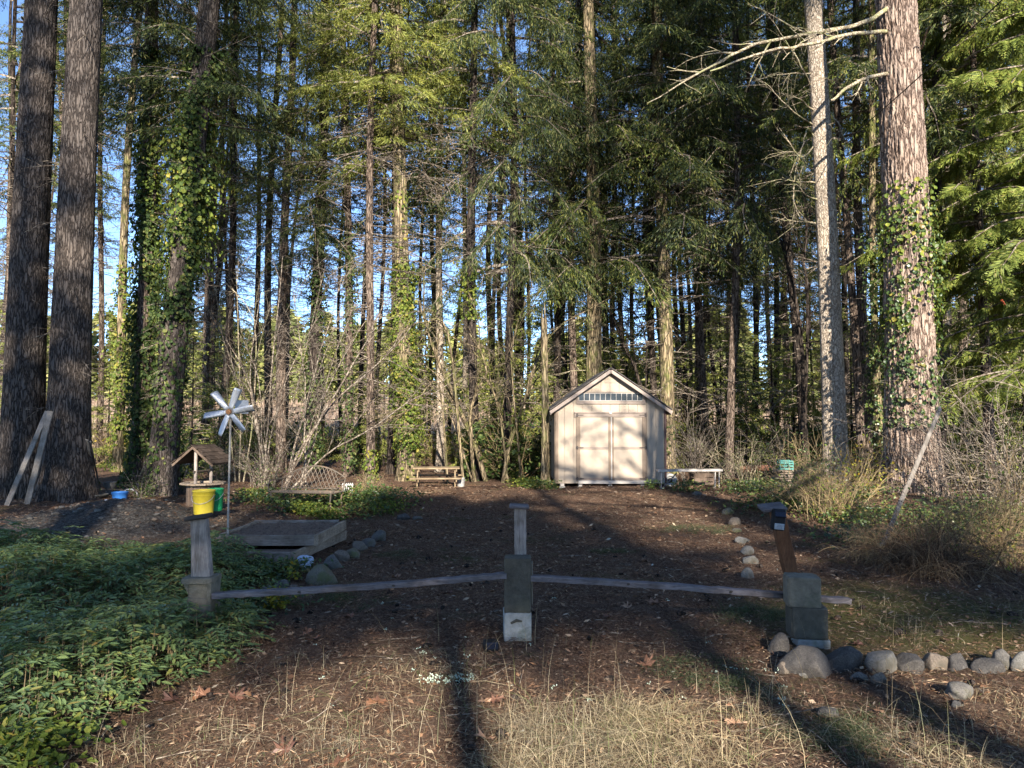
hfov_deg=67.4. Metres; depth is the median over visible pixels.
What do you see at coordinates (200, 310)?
conifer tree
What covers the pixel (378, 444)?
young conifer
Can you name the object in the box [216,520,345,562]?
raised bed
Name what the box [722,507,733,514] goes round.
stone
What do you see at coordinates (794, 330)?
conifer tree
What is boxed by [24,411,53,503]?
wooden plank
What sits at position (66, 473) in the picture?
conifer tree
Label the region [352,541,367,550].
stone
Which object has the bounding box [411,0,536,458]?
conifer tree
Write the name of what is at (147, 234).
conifer tree
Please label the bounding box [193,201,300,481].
vine maple
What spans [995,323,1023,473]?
young conifer
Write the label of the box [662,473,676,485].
white canister
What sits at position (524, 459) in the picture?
shrub
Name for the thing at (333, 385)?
distant wood
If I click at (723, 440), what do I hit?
shrub
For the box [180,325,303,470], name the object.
young conifer
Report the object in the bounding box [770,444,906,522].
leafy shrub
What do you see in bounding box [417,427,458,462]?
shrub
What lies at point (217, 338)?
conifer tree
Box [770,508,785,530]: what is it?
solar light
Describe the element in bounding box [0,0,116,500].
conifer tree
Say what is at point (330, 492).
garden bench
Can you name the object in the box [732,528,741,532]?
stone
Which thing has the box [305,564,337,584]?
stone
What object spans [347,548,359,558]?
stone
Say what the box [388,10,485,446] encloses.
conifer tree
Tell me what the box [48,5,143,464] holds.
conifer tree
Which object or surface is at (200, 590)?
concrete block
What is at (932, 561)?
dry shrub
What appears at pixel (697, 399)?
conifer tree
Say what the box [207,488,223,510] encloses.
bucket
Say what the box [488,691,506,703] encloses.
fallen leaf
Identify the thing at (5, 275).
conifer tree
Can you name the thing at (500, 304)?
conifer tree
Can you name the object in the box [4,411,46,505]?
wooden plank
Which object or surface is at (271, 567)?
corner weeds
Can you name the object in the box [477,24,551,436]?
conifer tree
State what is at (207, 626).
concrete block
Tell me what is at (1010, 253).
cedar tree
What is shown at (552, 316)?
conifer tree
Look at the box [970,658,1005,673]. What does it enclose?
stone
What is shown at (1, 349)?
young conifer
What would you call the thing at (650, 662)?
fallen leaf
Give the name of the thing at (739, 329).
conifer tree
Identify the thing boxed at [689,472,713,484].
wooden crate
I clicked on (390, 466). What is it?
conifer tree
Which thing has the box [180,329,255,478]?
young conifer
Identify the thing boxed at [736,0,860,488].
conifer tree
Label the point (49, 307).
conifer tree
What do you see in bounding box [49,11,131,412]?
conifer tree
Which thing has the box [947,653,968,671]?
stone
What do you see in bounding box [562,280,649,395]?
young conifer
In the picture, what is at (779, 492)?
leafy shrub
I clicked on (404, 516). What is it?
stone
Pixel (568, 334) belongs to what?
conifer tree
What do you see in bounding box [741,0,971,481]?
conifer tree
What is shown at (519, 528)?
fence post
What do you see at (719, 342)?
young conifer
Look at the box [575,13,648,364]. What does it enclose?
conifer tree
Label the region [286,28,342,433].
conifer tree
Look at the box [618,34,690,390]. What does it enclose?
conifer tree
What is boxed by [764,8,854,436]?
conifer tree
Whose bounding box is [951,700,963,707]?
stone
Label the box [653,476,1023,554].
weeds
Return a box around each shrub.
[92,399,130,464]
[99,455,171,498]
[180,420,197,453]
[181,403,228,450]
[185,397,323,455]
[186,421,255,480]
[223,428,314,488]
[227,411,298,457]
[236,432,295,457]
[256,419,301,456]
[273,419,338,458]
[275,417,301,453]
[318,424,380,457]
[329,410,386,445]
[349,471,391,494]
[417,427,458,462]
[417,435,435,458]
[428,388,560,481]
[431,441,458,461]
[459,408,540,470]
[489,431,540,474]
[666,386,784,484]
[666,413,688,454]
[675,409,738,463]
[677,429,734,464]
[678,432,741,466]
[685,423,788,485]
[724,419,902,514]
[736,409,821,483]
[760,405,820,442]
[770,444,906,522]
[785,428,817,462]
[785,434,930,497]
[790,419,854,461]
[792,423,875,472]
[798,478,1023,597]
[817,339,1023,506]
[819,501,942,565]
[850,432,875,479]
[852,422,1023,573]
[881,350,1023,511]
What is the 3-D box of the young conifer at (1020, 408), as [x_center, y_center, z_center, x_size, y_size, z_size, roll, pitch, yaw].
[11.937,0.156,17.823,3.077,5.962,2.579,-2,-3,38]
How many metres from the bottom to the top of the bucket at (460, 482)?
0.200 m
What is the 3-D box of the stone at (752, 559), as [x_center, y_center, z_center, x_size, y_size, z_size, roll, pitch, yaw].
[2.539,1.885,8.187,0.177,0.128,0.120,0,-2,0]
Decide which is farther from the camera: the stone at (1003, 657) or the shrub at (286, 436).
the shrub at (286, 436)
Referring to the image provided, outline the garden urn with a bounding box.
[103,481,116,494]
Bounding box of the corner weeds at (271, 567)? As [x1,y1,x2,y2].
[212,552,350,614]
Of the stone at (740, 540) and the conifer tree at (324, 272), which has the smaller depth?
the stone at (740, 540)
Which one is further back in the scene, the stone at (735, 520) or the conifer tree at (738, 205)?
the conifer tree at (738, 205)
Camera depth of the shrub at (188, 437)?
30.13 m
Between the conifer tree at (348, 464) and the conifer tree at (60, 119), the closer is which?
the conifer tree at (348, 464)
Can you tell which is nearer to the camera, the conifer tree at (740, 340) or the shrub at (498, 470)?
the shrub at (498, 470)
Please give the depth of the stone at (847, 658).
4.82 m
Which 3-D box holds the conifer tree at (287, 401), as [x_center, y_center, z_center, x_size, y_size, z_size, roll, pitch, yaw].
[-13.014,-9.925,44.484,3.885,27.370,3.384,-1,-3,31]
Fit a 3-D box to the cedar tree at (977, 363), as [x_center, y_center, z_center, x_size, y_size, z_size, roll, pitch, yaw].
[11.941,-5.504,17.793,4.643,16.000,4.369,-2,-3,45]
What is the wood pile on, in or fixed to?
on the ground at (144, 521)
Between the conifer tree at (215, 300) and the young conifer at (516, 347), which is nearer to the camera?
the young conifer at (516, 347)
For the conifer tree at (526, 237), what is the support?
on the ground at (144, 521)
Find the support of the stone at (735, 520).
on the ground at (144, 521)
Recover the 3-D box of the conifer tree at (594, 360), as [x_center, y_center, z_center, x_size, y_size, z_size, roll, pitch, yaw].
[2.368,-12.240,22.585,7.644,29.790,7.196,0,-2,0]
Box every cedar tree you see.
[834,0,1023,493]
[927,0,1023,424]
[943,102,1023,426]
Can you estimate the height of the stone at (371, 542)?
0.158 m
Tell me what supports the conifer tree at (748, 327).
on the ground at (144, 521)
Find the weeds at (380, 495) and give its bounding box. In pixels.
[224,482,432,519]
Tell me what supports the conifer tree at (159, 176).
on the ground at (144, 521)
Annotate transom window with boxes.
[576,392,645,403]
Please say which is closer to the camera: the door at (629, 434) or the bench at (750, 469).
the door at (629, 434)
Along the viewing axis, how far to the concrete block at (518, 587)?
5.45 m
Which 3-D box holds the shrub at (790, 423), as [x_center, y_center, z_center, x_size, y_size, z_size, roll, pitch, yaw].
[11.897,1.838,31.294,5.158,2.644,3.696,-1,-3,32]
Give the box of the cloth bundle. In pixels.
[297,555,313,567]
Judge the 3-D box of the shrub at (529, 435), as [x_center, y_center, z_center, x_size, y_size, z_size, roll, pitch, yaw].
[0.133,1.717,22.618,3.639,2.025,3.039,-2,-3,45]
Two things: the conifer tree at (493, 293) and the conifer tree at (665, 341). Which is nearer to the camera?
the conifer tree at (665, 341)
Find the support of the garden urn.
on the ground at (144, 521)
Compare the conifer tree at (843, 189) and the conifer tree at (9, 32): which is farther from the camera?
the conifer tree at (9, 32)
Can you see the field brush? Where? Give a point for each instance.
(300, 410)
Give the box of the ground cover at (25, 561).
[0,519,289,767]
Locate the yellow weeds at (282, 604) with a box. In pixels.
[145,552,298,608]
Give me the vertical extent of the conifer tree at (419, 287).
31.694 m
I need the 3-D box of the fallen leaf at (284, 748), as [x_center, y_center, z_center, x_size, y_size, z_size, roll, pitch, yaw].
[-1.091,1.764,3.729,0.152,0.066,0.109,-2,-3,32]
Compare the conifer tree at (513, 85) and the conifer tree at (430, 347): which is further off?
the conifer tree at (430, 347)
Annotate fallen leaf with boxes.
[162,691,183,704]
[190,685,224,699]
[244,690,259,699]
[271,735,295,760]
[302,626,312,635]
[318,751,354,767]
[366,695,390,705]
[475,728,495,739]
[478,696,490,701]
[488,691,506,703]
[622,602,631,609]
[636,654,655,671]
[645,597,667,604]
[724,712,747,727]
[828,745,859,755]
[852,639,862,644]
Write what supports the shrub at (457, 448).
on the ground at (144, 521)
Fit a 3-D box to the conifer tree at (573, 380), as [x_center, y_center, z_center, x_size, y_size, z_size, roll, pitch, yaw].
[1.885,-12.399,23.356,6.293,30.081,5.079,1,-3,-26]
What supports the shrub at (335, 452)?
on the ground at (144, 521)
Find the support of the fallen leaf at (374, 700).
on the ground at (144, 521)
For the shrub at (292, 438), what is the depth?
31.62 m
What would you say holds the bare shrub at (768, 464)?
on the ground at (144, 521)
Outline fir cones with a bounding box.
[89,514,1023,767]
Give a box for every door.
[576,414,610,479]
[612,414,646,479]
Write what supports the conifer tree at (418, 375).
on the ground at (144, 521)
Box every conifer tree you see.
[0,0,23,384]
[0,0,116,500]
[0,0,127,390]
[0,0,139,425]
[0,2,53,358]
[0,46,47,413]
[0,47,97,396]
[0,202,56,370]
[20,0,152,502]
[22,0,237,471]
[46,0,103,388]
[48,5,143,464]
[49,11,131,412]
[53,0,328,496]
[55,0,269,488]
[103,0,223,405]
[113,1,223,414]
[121,5,187,403]
[128,0,230,422]
[130,191,220,397]
[157,9,254,440]
[159,0,301,462]
[159,0,307,469]
[169,0,355,468]
[187,64,250,407]
[188,4,261,423]
[192,2,271,448]
[193,7,252,441]
[200,136,276,454]
[212,0,304,459]
[218,0,362,471]
[234,0,392,475]
[240,0,330,446]
[249,7,308,428]
[263,0,532,481]
[265,0,427,476]
[269,0,472,482]
[275,0,356,455]
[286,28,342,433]
[296,10,390,459]
[313,0,488,474]
[314,0,431,461]
[332,5,425,456]
[334,0,540,472]
[356,0,449,457]
[357,0,476,456]
[375,0,561,480]
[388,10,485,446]
[394,0,625,476]
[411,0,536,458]
[418,5,507,453]
[427,1,459,411]
[461,129,507,420]
[464,0,724,380]
[475,21,523,420]
[476,4,504,449]
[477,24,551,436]
[478,0,635,416]
[480,0,654,399]
[483,19,554,431]
[497,21,559,426]
[503,0,798,473]
[510,0,604,411]
[520,7,604,390]
[530,1,586,401]
[530,2,604,382]
[534,73,584,386]
[534,246,579,390]
[550,1,630,341]
[557,8,579,385]
[558,0,667,380]
[561,0,729,423]
[565,28,627,360]
[566,9,645,367]
[567,6,644,369]
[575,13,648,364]
[582,7,655,375]
[607,13,693,405]
[617,0,864,478]
[618,12,731,424]
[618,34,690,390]
[623,36,646,379]
[624,7,679,384]
[625,0,748,464]
[632,0,777,401]
[634,0,763,467]
[638,2,752,463]
[647,11,748,443]
[648,0,951,497]
[653,4,749,429]
[658,71,692,455]
[664,14,768,413]
[675,0,844,463]
[688,3,798,409]
[702,10,772,409]
[705,1,867,454]
[707,205,752,432]
[713,10,782,419]
[713,47,765,428]
[714,0,863,460]
[729,7,805,433]
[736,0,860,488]
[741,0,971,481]
[742,3,818,452]
[746,2,880,402]
[748,22,813,431]
[749,15,847,425]
[752,20,816,420]
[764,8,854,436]
[766,0,969,483]
[773,0,964,480]
[781,5,880,410]
[782,0,880,421]
[785,0,882,458]
[787,213,879,409]
[802,9,852,409]
[831,0,1016,488]
[834,0,880,422]
[839,0,927,287]
[849,3,883,397]
[850,0,1023,446]
[862,0,1023,463]
[878,7,955,319]
[925,0,1022,428]
[926,22,1023,398]
[930,14,1023,401]
[942,13,976,354]
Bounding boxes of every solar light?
[483,639,498,651]
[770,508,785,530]
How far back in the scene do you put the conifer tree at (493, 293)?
39.24 m
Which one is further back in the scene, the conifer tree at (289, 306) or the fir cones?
the conifer tree at (289, 306)
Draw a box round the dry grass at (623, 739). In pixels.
[3,580,1023,767]
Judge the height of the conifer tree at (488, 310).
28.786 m
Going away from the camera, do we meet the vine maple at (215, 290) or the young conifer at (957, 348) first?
the vine maple at (215, 290)
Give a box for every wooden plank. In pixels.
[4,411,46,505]
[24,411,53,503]
[86,439,96,482]
[89,441,100,492]
[880,406,941,545]
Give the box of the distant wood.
[0,299,1023,404]
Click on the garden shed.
(608, 427)
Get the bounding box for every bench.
[267,465,345,508]
[656,468,722,488]
[738,465,772,481]
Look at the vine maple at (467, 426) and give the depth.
18.13 m
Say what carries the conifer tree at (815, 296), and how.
on the ground at (144, 521)
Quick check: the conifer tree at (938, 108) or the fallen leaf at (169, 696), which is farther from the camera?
the conifer tree at (938, 108)
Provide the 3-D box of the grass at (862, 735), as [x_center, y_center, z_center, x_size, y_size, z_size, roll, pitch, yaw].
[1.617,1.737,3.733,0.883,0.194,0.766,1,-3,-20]
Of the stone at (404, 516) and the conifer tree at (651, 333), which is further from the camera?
the conifer tree at (651, 333)
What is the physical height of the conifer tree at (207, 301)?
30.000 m
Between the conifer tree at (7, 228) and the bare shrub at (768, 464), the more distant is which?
the conifer tree at (7, 228)
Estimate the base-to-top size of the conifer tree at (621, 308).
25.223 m
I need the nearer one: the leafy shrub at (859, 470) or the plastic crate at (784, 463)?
the leafy shrub at (859, 470)
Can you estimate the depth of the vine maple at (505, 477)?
18.48 m
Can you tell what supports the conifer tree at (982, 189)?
on the ground at (144, 521)
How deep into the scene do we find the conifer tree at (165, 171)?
31.97 m
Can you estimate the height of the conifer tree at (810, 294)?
28.405 m
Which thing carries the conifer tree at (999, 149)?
on the ground at (144, 521)
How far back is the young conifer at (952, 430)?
19.32 m
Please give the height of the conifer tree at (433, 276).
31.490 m
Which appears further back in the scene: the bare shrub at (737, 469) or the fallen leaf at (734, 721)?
the bare shrub at (737, 469)
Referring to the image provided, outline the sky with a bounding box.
[0,0,1016,394]
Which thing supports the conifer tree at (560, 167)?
on the ground at (144, 521)
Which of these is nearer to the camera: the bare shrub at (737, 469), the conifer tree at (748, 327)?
the bare shrub at (737, 469)
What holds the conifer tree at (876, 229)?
on the ground at (144, 521)
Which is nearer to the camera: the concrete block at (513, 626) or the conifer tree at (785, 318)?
the concrete block at (513, 626)
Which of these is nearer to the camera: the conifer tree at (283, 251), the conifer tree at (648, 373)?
the conifer tree at (283, 251)
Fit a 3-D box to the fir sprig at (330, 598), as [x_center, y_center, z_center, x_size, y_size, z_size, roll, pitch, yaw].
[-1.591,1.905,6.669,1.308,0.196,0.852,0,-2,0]
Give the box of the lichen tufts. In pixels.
[285,597,787,705]
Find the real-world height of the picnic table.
0.449 m
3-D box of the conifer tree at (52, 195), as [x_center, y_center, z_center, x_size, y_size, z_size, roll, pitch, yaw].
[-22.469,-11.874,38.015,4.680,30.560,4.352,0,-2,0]
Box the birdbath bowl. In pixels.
[95,493,108,497]
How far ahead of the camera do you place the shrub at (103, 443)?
25.56 m
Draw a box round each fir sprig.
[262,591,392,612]
[360,548,417,561]
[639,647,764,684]
[644,521,736,534]
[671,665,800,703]
[701,599,785,623]
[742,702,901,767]
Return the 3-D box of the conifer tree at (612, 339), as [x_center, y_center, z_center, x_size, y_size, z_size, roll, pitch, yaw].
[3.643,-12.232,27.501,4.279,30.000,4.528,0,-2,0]
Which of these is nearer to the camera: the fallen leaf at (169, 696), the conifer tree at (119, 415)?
the fallen leaf at (169, 696)
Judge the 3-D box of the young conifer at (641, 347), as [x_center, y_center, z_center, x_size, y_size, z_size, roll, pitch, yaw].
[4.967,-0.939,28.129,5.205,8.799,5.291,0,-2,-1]
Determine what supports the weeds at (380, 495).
on the ground at (144, 521)
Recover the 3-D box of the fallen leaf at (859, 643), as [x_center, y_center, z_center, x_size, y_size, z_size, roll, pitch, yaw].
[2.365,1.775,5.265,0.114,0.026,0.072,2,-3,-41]
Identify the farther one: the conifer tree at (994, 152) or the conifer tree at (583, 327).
the conifer tree at (583, 327)
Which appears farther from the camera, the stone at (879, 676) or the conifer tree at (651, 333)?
the conifer tree at (651, 333)
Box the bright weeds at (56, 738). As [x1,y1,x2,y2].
[0,476,558,767]
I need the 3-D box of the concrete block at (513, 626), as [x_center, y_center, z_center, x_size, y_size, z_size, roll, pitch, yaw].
[0.038,1.727,5.526,0.199,0.204,0.209,0,-2,-3]
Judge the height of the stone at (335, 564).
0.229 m
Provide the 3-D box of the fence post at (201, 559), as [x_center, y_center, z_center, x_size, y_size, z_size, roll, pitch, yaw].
[-2.300,1.188,5.655,0.188,0.466,0.140,0,-2,0]
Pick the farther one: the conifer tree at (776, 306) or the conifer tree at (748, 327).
the conifer tree at (748, 327)
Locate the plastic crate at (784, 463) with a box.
[777,460,793,469]
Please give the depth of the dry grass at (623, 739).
3.78 m
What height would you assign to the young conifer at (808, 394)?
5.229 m
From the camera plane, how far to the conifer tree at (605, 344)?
35.13 m
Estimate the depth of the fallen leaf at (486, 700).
4.23 m
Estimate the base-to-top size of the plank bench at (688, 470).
0.519 m
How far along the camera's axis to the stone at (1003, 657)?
4.76 m
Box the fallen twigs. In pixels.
[6,495,1020,767]
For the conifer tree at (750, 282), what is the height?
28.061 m
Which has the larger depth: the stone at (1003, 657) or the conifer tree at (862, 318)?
the conifer tree at (862, 318)
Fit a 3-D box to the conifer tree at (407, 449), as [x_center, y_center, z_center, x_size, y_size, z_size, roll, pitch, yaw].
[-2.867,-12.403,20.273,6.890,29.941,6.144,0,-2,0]
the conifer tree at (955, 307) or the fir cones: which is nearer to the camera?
the fir cones
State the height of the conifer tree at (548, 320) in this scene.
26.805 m
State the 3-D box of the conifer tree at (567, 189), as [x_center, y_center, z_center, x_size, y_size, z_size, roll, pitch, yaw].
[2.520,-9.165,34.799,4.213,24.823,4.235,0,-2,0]
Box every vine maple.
[149,234,480,489]
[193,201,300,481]
[340,251,538,483]
[467,267,620,482]
[585,278,657,389]
[748,150,820,461]
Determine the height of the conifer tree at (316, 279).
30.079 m
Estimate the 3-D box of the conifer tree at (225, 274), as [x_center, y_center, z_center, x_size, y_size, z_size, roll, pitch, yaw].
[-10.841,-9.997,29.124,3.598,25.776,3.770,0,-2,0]
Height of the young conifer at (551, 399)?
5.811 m
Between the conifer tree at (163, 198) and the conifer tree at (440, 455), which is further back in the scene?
the conifer tree at (163, 198)
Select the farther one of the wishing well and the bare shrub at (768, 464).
the bare shrub at (768, 464)
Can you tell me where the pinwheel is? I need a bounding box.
[203,387,254,534]
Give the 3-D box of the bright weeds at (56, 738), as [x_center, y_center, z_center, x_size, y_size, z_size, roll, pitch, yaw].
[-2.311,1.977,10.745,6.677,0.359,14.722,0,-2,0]
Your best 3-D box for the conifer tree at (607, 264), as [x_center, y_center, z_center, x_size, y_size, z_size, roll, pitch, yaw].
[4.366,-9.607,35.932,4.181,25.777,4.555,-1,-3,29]
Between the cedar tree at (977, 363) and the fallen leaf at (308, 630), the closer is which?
the fallen leaf at (308, 630)
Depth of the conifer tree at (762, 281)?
37.38 m
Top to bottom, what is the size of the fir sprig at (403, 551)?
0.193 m
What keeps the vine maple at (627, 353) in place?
on the ground at (144, 521)
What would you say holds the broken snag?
on the ground at (144, 521)
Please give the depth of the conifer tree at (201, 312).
31.58 m
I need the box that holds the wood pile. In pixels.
[771,462,820,485]
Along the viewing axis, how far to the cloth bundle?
8.17 m
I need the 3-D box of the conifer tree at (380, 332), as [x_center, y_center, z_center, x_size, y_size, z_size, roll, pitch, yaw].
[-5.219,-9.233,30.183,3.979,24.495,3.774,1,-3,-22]
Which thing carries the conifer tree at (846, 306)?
on the ground at (144, 521)
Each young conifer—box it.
[0,312,47,410]
[91,355,130,467]
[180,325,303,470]
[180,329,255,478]
[326,353,430,470]
[376,293,463,464]
[444,304,532,468]
[464,295,561,471]
[493,317,569,459]
[514,308,585,445]
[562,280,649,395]
[602,313,687,449]
[607,240,718,453]
[654,342,724,468]
[675,297,777,464]
[697,340,789,474]
[714,310,821,471]
[741,320,855,468]
[788,305,883,473]
[847,319,963,453]
[942,243,1002,451]
[943,266,1022,475]
[943,326,1009,482]
[947,328,1023,485]
[951,292,1023,459]
[958,267,1023,488]
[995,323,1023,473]
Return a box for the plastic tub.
[111,491,128,498]
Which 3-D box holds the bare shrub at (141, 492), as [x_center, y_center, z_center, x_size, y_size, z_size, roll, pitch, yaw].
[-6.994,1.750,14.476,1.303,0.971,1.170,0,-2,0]
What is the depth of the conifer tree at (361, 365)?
26.99 m
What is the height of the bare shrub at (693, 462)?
2.661 m
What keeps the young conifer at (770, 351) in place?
on the ground at (144, 521)
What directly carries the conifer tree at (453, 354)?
on the ground at (144, 521)
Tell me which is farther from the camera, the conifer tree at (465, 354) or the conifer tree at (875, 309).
the conifer tree at (465, 354)
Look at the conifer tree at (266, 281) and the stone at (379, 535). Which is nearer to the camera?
the stone at (379, 535)
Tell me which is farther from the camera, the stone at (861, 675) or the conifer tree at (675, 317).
the conifer tree at (675, 317)
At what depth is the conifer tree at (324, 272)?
31.95 m
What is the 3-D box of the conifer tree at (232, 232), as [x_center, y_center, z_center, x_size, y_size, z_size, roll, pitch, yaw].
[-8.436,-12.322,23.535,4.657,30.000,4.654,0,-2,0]
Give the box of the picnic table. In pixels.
[410,466,461,488]
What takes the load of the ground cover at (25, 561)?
on the ground at (144, 521)
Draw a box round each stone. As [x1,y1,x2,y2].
[274,579,288,587]
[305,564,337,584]
[323,554,342,569]
[334,550,349,561]
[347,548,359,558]
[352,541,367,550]
[362,538,375,546]
[371,530,385,540]
[397,513,409,519]
[692,491,701,494]
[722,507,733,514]
[728,517,740,524]
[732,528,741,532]
[734,536,749,543]
[740,545,753,554]
[741,567,753,578]
[742,555,758,563]
[767,632,789,656]
[776,661,789,673]
[777,645,832,678]
[817,707,838,717]
[826,646,862,672]
[850,672,868,682]
[864,650,896,673]
[870,672,886,684]
[895,652,924,674]
[922,652,947,669]
[944,681,973,699]
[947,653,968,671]
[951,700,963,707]
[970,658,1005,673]
[992,649,1011,669]
[1010,651,1023,671]
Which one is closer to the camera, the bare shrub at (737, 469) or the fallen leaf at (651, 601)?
the fallen leaf at (651, 601)
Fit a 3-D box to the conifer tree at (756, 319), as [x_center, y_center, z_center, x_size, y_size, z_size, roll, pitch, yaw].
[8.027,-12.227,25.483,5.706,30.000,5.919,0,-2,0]
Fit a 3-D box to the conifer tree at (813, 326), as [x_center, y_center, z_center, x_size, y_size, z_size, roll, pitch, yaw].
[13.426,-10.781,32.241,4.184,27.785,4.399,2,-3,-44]
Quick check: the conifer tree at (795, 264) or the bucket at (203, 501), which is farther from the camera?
the conifer tree at (795, 264)
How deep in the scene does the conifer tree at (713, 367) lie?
28.16 m
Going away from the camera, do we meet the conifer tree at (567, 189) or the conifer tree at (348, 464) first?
the conifer tree at (348, 464)
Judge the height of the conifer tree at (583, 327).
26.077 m
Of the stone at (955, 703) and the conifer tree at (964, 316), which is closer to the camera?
the stone at (955, 703)
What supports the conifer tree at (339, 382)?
on the ground at (144, 521)
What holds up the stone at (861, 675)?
on the ground at (144, 521)
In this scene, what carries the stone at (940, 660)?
on the ground at (144, 521)
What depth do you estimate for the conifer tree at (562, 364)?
35.09 m
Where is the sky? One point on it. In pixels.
(4, 15)
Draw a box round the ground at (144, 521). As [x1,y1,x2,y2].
[0,413,1023,767]
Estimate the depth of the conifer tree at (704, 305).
27.70 m
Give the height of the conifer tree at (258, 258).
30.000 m
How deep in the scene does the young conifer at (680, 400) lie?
23.82 m
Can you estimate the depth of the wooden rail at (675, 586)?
5.51 m
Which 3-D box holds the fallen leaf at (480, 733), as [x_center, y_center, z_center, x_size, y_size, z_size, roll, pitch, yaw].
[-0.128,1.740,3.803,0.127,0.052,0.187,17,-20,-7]
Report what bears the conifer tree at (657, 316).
on the ground at (144, 521)
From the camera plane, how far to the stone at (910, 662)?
4.72 m
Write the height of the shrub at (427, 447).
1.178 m
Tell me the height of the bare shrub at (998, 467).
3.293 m
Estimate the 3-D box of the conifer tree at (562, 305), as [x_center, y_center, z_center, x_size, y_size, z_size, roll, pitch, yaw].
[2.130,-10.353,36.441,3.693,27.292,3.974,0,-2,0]
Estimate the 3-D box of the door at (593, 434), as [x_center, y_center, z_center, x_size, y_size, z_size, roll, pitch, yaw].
[1.816,1.403,17.134,0.778,1.487,0.038,0,-2,0]
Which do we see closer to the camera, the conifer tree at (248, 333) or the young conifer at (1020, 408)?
the young conifer at (1020, 408)
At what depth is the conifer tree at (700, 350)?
23.53 m
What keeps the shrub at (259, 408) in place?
on the ground at (144, 521)
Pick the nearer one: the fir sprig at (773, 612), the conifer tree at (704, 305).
the fir sprig at (773, 612)
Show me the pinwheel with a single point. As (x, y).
(242, 407)
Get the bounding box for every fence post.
[184,512,213,576]
[509,503,528,554]
[757,502,798,573]
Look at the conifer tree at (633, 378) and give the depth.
43.40 m
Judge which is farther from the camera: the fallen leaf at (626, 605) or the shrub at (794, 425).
the shrub at (794, 425)
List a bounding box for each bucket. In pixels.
[191,489,215,514]
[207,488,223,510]
[457,478,464,486]
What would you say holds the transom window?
in the garden shed
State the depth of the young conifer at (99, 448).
25.75 m
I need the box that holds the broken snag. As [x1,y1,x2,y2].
[540,302,550,486]
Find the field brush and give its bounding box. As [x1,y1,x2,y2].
[91,396,1016,456]
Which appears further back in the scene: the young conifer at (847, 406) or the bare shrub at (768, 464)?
the young conifer at (847, 406)
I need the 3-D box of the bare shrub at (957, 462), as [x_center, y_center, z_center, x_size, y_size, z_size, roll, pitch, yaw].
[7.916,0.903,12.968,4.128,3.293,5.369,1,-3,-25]
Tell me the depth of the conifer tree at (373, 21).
18.73 m
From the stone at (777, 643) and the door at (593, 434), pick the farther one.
the door at (593, 434)
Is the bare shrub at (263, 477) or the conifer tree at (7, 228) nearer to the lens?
the bare shrub at (263, 477)
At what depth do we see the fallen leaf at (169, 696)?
4.40 m
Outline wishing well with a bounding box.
[171,444,234,506]
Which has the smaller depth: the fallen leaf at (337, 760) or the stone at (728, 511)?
the fallen leaf at (337, 760)
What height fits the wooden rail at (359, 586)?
0.202 m
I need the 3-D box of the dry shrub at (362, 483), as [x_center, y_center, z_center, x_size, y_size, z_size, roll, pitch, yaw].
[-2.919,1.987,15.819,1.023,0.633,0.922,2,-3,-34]
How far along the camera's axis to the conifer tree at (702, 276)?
29.34 m
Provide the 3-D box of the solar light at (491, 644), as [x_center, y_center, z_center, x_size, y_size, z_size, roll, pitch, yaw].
[-0.142,1.757,5.166,0.100,0.062,0.078,0,10,-9]
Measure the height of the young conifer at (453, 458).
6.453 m
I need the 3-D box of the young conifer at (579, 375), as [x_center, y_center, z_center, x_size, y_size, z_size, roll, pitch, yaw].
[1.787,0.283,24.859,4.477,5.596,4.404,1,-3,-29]
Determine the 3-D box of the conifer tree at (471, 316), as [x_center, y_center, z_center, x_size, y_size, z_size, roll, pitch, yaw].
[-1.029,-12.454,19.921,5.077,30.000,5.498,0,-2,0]
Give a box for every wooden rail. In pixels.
[211,572,506,598]
[531,574,851,604]
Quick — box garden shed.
[548,367,672,487]
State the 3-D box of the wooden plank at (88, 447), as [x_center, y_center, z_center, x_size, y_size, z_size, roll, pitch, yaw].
[-7.809,1.568,14.293,0.052,1.129,1.627,1,-3,-22]
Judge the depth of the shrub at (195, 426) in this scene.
30.69 m
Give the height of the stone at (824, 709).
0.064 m
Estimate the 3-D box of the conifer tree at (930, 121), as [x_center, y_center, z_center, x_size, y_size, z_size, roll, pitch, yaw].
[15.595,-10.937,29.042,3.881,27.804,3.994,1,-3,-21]
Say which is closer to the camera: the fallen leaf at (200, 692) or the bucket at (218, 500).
the fallen leaf at (200, 692)
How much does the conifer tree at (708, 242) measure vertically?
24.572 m
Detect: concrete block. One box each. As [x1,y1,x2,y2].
[181,573,221,620]
[185,621,220,640]
[503,607,531,641]
[504,554,532,612]
[783,572,820,607]
[785,603,829,648]
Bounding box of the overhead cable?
[762,0,1002,191]

